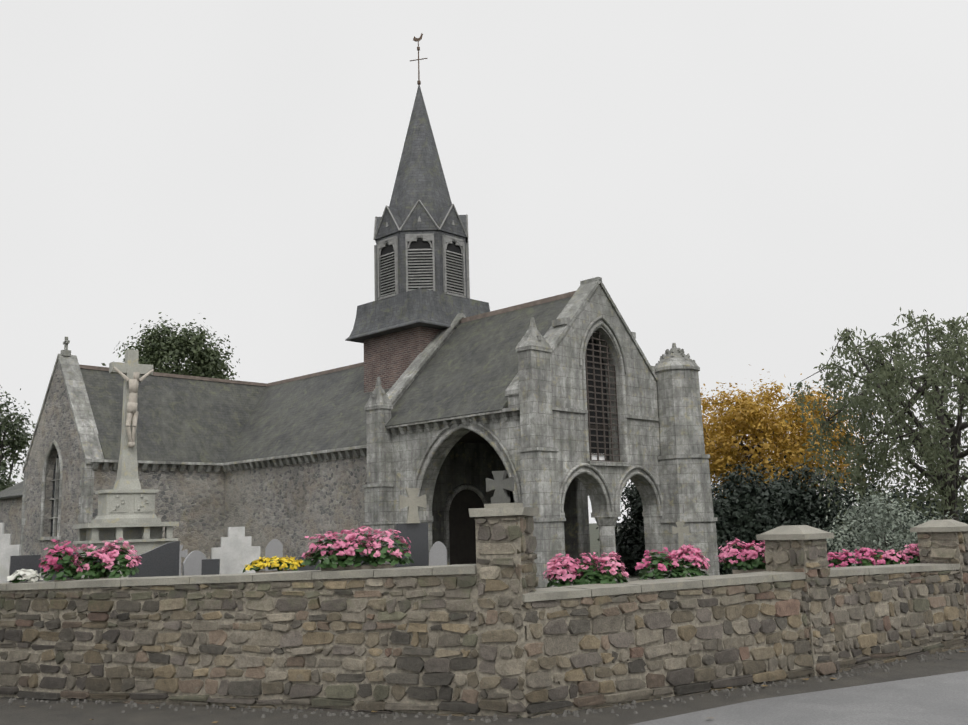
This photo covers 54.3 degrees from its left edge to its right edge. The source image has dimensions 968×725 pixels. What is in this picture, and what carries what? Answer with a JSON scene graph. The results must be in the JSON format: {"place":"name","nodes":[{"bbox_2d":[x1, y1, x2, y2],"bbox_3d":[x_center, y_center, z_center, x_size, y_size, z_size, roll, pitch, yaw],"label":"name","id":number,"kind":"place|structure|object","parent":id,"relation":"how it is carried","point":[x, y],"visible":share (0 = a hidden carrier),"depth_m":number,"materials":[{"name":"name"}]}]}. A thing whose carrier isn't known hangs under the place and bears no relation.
{"place":"outdoors","nodes":[
{"label":"outdoors","id":0,"kind":"place"},
{"bbox_2d":[21,361,102,580],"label":"gable wall","id":1,"kind":"structure","parent":0,"point":[57,423],"depth_m":35.11,"materials":[{"name":"grey stone"}]},
{"bbox_2d":[50,455,59,536],"bbox_3d":[-15.690,4.741,34.972,1.500,3.400,0.030,-11,-14,43],"label":"lancet window","id":2,"kind":"structure","parent":1,"relation":"in","point":[52,511],"depth_m":35.27,"materials":[{"name":"black glass"}]},
{"bbox_2d":[364,326,440,392],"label":"tower base wall","id":3,"kind":"structure","parent":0,"point":[389,359],"depth_m":33.80,"materials":[{"name":"brown brick"}]},
{"bbox_2d":[0,647,967,724],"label":"verge","id":4,"kind":"structure","parent":0,"point":[34,712],"depth_m":8.69,"materials":[{"name":"grey asphalt"}]},
{"bbox_2d":[8,647,967,724],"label":"verge stones","id":5,"kind":"object","parent":4,"relation":"on","point":[743,688],"visible":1,"depth_m":8.92,"materials":[{"name":"grey stone"}]},
{"bbox_2d":[19,651,965,722],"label":"fallen leaves","id":6,"kind":"object","parent":4,"relation":"on","point":[474,719],"visible":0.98,"depth_m":9.16,"materials":[{"name":"brown plant"}]},
{"bbox_2d":[0,0,967,522],"label":"sky","id":7,"kind":"structure","parent":0,"point":[747,183],"materials":[{"name":"white"}]},
{"bbox_2d":[392,284,663,579],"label":"porch walls","id":8,"kind":"structure","parent":0,"point":[408,450],"depth_m":29.33,"materials":[{"name":"grey stone"}]},
{"bbox_2d":[385,297,570,426],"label":"porch roof","id":9,"kind":"structure","parent":8,"relation":"on","point":[471,367],"depth_m":30.03,"materials":[{"name":"grey tile"}]},
{"bbox_2d":[386,277,662,580],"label":"porch mouldings","id":10,"kind":"object","parent":8,"relation":"attached to","point":[566,317],"visible":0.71,"depth_m":28.65,"materials":[{"name":"grey stone"}]},
{"bbox_2d":[458,425,607,443],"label":"porch ceiling","id":11,"kind":"structure","parent":0,"point":[471,437],"depth_m":31.41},
{"bbox_2d":[589,513,967,577],"bbox_3d":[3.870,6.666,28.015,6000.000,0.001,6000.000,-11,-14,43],"label":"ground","id":12,"kind":"structure","parent":0,"point":[594,541],"depth_m":102.02,"materials":[{"name":"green plant"}]},
{"bbox_2d":[0,422,17,482],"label":"tree","id":13,"kind":"object","parent":12,"relation":"on","point":[2,445],"visible":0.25,"depth_m":54.29,"materials":[{"name":"green plant"}]},
{"bbox_2d":[0,385,36,476],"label":"tree leaves","id":14,"kind":"object","parent":13,"relation":"attached to","point":[22,440],"visible":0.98,"depth_m":54.71,"materials":[{"name":"green plant"}]},
{"bbox_2d":[0,497,21,544],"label":"annex walls","id":15,"kind":"structure","parent":12,"relation":"on","point":[10,513],"depth_m":39.77,"materials":[{"name":"grey stone"}]},
{"bbox_2d":[0,481,22,498],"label":"annex roof","id":16,"kind":"structure","parent":15,"relation":"on","point":[15,491],"depth_m":40.56,"materials":[{"name":"grey stone"}]},
{"bbox_2d":[73,349,178,577],"bbox_3d":[-8.395,2.866,22.180,2.429,6.400,2.828,-11,-14,43],"label":"stone calvary cross","id":17,"kind":"object","parent":12,"relation":"on","point":[126,507],"visible":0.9,"depth_m":21.83,"materials":[{"name":"stone"}]},
{"bbox_2d":[113,366,153,447],"bbox_3d":[-8.297,1.055,22.290,0.312,1.900,0.943,-11,-14,43],"label":"calvary christ","id":18,"kind":"object","parent":17,"relation":"attached to","point":[132,411],"visible":1,"depth_m":22.20,"materials":[{"name":"beige stone"}]},
{"bbox_2d":[101,312,239,379],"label":"tree","id":19,"kind":"object","parent":12,"relation":"on","point":[208,362],"depth_m":57.61,"materials":[{"name":"green plant"}]},
{"bbox_2d":[20,337,366,554],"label":"stone trim","id":20,"kind":"structure","parent":12,"relation":"on","point":[84,420],"depth_m":34.43,"materials":[{"name":"grey stone"}]},
{"bbox_2d":[102,453,366,575],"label":"nave walls","id":21,"kind":"structure","parent":12,"relation":"on","point":[290,507],"depth_m":34.44,"materials":[{"name":"grey stone"}]},
{"bbox_2d":[80,366,389,462],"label":"church roof","id":22,"kind":"structure","parent":21,"relation":"on","point":[185,420],"depth_m":36.58,"materials":[{"name":"grey stone"}]},
{"bbox_2d":[79,291,575,386],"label":"ridge tiles","id":23,"kind":"object","parent":21,"relation":"on","point":[523,305],"visible":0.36,"depth_m":37.68,"materials":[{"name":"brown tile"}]},
{"bbox_2d":[345,85,489,342],"bbox_3d":[-2.392,-5.913,35.973,4.120,10.200,4.120,-11,-14,43],"label":"steeple","id":24,"kind":"object","parent":21,"relation":"on","point":[420,176],"visible":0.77,"depth_m":34.60,"materials":[{"name":"grey stone"}]},
{"bbox_2d":[410,33,427,84],"bbox_3d":[-2.566,-11.867,37.007,0.644,2.250,0.395,-11,-14,43],"label":"weather vane","id":25,"kind":"object","parent":24,"relation":"on","point":[418,50],"visible":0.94,"depth_m":37.03,"materials":[{"name":"grey metal"}]},
{"bbox_2d":[373,200,468,242],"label":"tower gablet edges","id":26,"kind":"object","parent":24,"relation":"attached to","point":[419,219],"visible":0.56,"depth_m":34.54,"materials":[{"name":"grey stone"}]},
{"bbox_2d":[374,233,469,300],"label":"belfry window frames","id":27,"kind":"structure","parent":24,"relation":"on","point":[410,238],"depth_m":34.16,"materials":[{"name":"grey stone"}]},
{"bbox_2d":[379,249,463,296],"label":"belfry louvers","id":28,"kind":"object","parent":27,"relation":"in","point":[421,271],"visible":0.25,"depth_m":33.95,"materials":[{"name":"grey wood"}]},
{"bbox_2d":[381,240,462,296],"bbox_3d":[-2.312,-3.190,35.501,3.336,1.930,3.336,-11,-14,43],"label":"belfry recess","id":29,"kind":"object","parent":27,"relation":"in","point":[422,244],"visible":0.19,"depth_m":34.17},
{"bbox_2d":[0,516,967,717],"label":"yard wall","id":30,"kind":"structure","parent":12,"relation":"on","point":[522,642],"depth_m":9.03,"materials":[{"name":"stone"}]},
{"bbox_2d":[7,569,42,582],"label":"white flowers","id":31,"kind":"object","parent":30,"relation":"on","point":[29,575],"visible":0.98,"depth_m":10.35,"materials":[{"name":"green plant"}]},
{"bbox_2d":[0,515,967,717],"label":"yard wall stones","id":32,"kind":"object","parent":30,"relation":"attached to","point":[442,664],"visible":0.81,"depth_m":9.11,"materials":[{"name":"brown stone"}]},
{"bbox_2d":[0,503,967,601],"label":"wall coping","id":33,"kind":"object","parent":30,"relation":"on","point":[796,532],"visible":0.83,"depth_m":9.39,"materials":[{"name":"grey stone"}]},
{"bbox_2d":[486,471,513,503],"bbox_3d":[0.150,1.158,8.750,0.250,0.300,0.120,-5,-10,18],"label":"stone cross","id":34,"kind":"object","parent":30,"relation":"on","point":[500,484],"visible":0.96,"depth_m":8.71,"materials":[{"name":"grey stone"}]},
{"bbox_2d":[360,317,719,588],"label":"buttresses","id":35,"kind":"structure","parent":12,"relation":"on","point":[685,479],"depth_m":29.75,"materials":[{"name":"grey stone"}]},
{"bbox_2d":[444,484,487,564],"bbox_3d":[-0.567,5.877,32.478,0.200,3.336,2.200,-11,-14,43],"label":"door arch surround","id":36,"kind":"object","parent":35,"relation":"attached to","point":[458,489],"visible":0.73,"depth_m":31.92,"materials":[{"name":"grey stone"}]},
{"bbox_2d":[447,489,483,564],"bbox_3d":[-0.569,5.945,32.470,0.030,3.200,1.900,-11,-14,43],"label":"church door","id":37,"kind":"structure","parent":36,"relation":"attached to","point":[462,535],"depth_m":32.35,"materials":[{"name":"brown wood"}]},
{"bbox_2d":[432,442,578,561],"bbox_3d":[0.227,4.998,31.827,2.366,4.800,6.300,-11,-14,43],"label":"porch interior","id":38,"kind":"object","parent":35,"relation":"attached to","point":[475,464],"visible":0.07,"depth_m":33.11,"materials":[{"name":"grey stone"}]},
{"bbox_2d":[585,339,609,460],"bbox_3d":[3.246,0.993,29.448,0.030,4.600,2.600,-11,-14,43],"label":"window grille","id":39,"kind":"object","parent":35,"relation":"attached to","point":[592,407],"depth_m":29.74,"materials":[{"name":"black metal"}]},
{"bbox_2d":[585,331,619,461],"bbox_3d":[3.546,1.009,29.152,0.040,4.150,1.880,-11,-14,43],"label":"grid window","id":40,"kind":"structure","parent":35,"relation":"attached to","point":[602,399],"depth_m":29.23,"materials":[{"name":"black glass"}]},
{"bbox_2d":[592,453,604,459],"bbox_3d":[3.374,2.889,28.661,0.020,0.250,1.050,-11,-14,43],"label":"window pane","id":41,"kind":"object","parent":40,"relation":"attached to","point":[601,457],"visible":0.21,"depth_m":28.76,"materials":[{"name":"white glass"}]},
{"bbox_2d":[399,488,688,576],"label":"stone grave crosses","id":42,"kind":"object","parent":12,"relation":"on","point":[412,501],"visible":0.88,"depth_m":14.66,"materials":[{"name":"grey stone"}]},
{"bbox_2d":[599,525,615,571],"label":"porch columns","id":43,"kind":"structure","parent":12,"relation":"on","point":[607,539],"depth_m":28.36,"materials":[{"name":"grey stone"}]},
{"bbox_2d":[570,577,646,584],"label":"porch floor","id":44,"kind":"structure","parent":12,"relation":"on","point":[633,579],"depth_m":30.91,"materials":[{"name":"stone"}]},
{"bbox_2d":[594,480,645,575],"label":"cypress hedge leaves","id":45,"kind":"object","parent":12,"relation":"on","point":[628,552],"depth_m":34.15,"materials":[{"name":"green plant"}]},
{"bbox_2d":[711,477,761,574],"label":"cypress hedge leaves","id":46,"kind":"object","parent":12,"relation":"on","point":[722,522],"depth_m":31.84,"materials":[{"name":"green plant"}]},
{"bbox_2d":[710,463,782,545],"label":"cypress hedge leaves","id":47,"kind":"object","parent":12,"relation":"on","point":[731,479],"depth_m":33.38,"materials":[{"name":"green plant"}]},
{"bbox_2d":[718,455,806,568],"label":"cypress hedge leaves","id":48,"kind":"object","parent":12,"relation":"on","point":[762,507],"depth_m":32.03,"materials":[{"name":"green plant"}]},
{"bbox_2d":[700,365,872,497],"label":"yellow tree","id":49,"kind":"object","parent":12,"relation":"on","point":[745,412],"depth_m":43.61,"materials":[{"name":"yellow plant"}]},
{"bbox_2d":[764,452,836,549],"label":"cypress hedge leaves","id":50,"kind":"object","parent":12,"relation":"on","point":[781,480],"depth_m":32.82,"materials":[{"name":"green plant"}]},
{"bbox_2d":[784,456,872,561],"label":"cypress hedge leaves","id":51,"kind":"object","parent":12,"relation":"on","point":[814,512],"depth_m":32.16,"materials":[{"name":"green plant"}]},
{"bbox_2d":[808,455,897,565],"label":"cypress hedge leaves","id":52,"kind":"object","parent":12,"relation":"on","point":[845,497],"depth_m":32.55,"materials":[{"name":"green plant"}]},
{"bbox_2d":[784,307,967,551],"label":"willow tree","id":53,"kind":"object","parent":12,"relation":"on","point":[881,373],"depth_m":26.15,"materials":[{"name":"green plant"}]},
{"bbox_2d":[814,484,964,565],"bbox_3d":[7.428,3.386,17.452,2.907,2.652,2.863,-11,-14,43],"label":"silver shrub","id":54,"kind":"object","parent":12,"relation":"on","point":[884,520],"depth_m":17.44,"materials":[{"name":"plant"}]},
{"bbox_2d":[869,479,940,556],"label":"cypress hedge leaves","id":55,"kind":"object","parent":12,"relation":"on","point":[901,494],"depth_m":32.38,"materials":[{"name":"green plant"}]},
{"bbox_2d":[887,480,965,524],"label":"cypress hedge leaves","id":56,"kind":"object","parent":12,"relation":"on","point":[927,504],"visible":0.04,"depth_m":33.06,"materials":[{"name":"green plant"}]},
{"bbox_2d":[922,487,967,523],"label":"cypress hedge leaves","id":57,"kind":"object","parent":12,"relation":"on","point":[962,519],"visible":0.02,"depth_m":32.88,"materials":[{"name":"green plant"}]},
{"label":"tree trunk","id":58,"kind":"object","parent":12,"relation":"on","visible":0},
{"bbox_2d":[0,453,23,491],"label":"tree","id":59,"kind":"object","parent":58,"relation":"on","point":[4,481],"visible":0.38,"depth_m":45.31,"materials":[{"name":"green plant"}]},
{"bbox_2d":[630,671,967,724],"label":"asphalt road","id":60,"kind":"structure","parent":0,"point":[941,699],"depth_m":8.14,"materials":[{"name":"grey asphalt"}]},
{"bbox_2d":[841,468,907,527],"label":"cypress hedge leaves","id":61,"kind":"object","parent":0,"point":[873,487],"depth_m":33.66,"materials":[{"name":"green plant"}]},
{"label":"cemetery terrace ground","id":62,"kind":"structure","parent":0,"visible":0},
{"bbox_2d":[0,523,446,582],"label":"headstones","id":63,"kind":"object","parent":62,"relation":"on","point":[162,560],"depth_m":13.18,"materials":[{"name":"grey stone"}]},
{"bbox_2d":[54,564,765,581],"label":"planters","id":64,"kind":"object","parent":62,"relation":"on","point":[368,566],"visible":0.06,"depth_m":9.21,"materials":[{"name":"stone"}]},
{"bbox_2d":[244,555,304,570],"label":"yellow flowers","id":65,"kind":"object","parent":64,"relation":"in","point":[283,560],"visible":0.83,"depth_m":10.03,"materials":[{"name":"yellow plant"}]},
{"bbox_2d":[38,539,885,571],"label":"flowers","id":66,"kind":"object","parent":64,"relation":"on","point":[69,551],"visible":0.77,"depth_m":10.39,"materials":[{"name":"pink plant"}]},
{"bbox_2d":[10,526,919,586],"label":"flowers","id":67,"kind":"object","parent":64,"relation":"on","point":[357,559],"depth_m":9.99,"materials":[{"name":"pink plant"}]}
]}

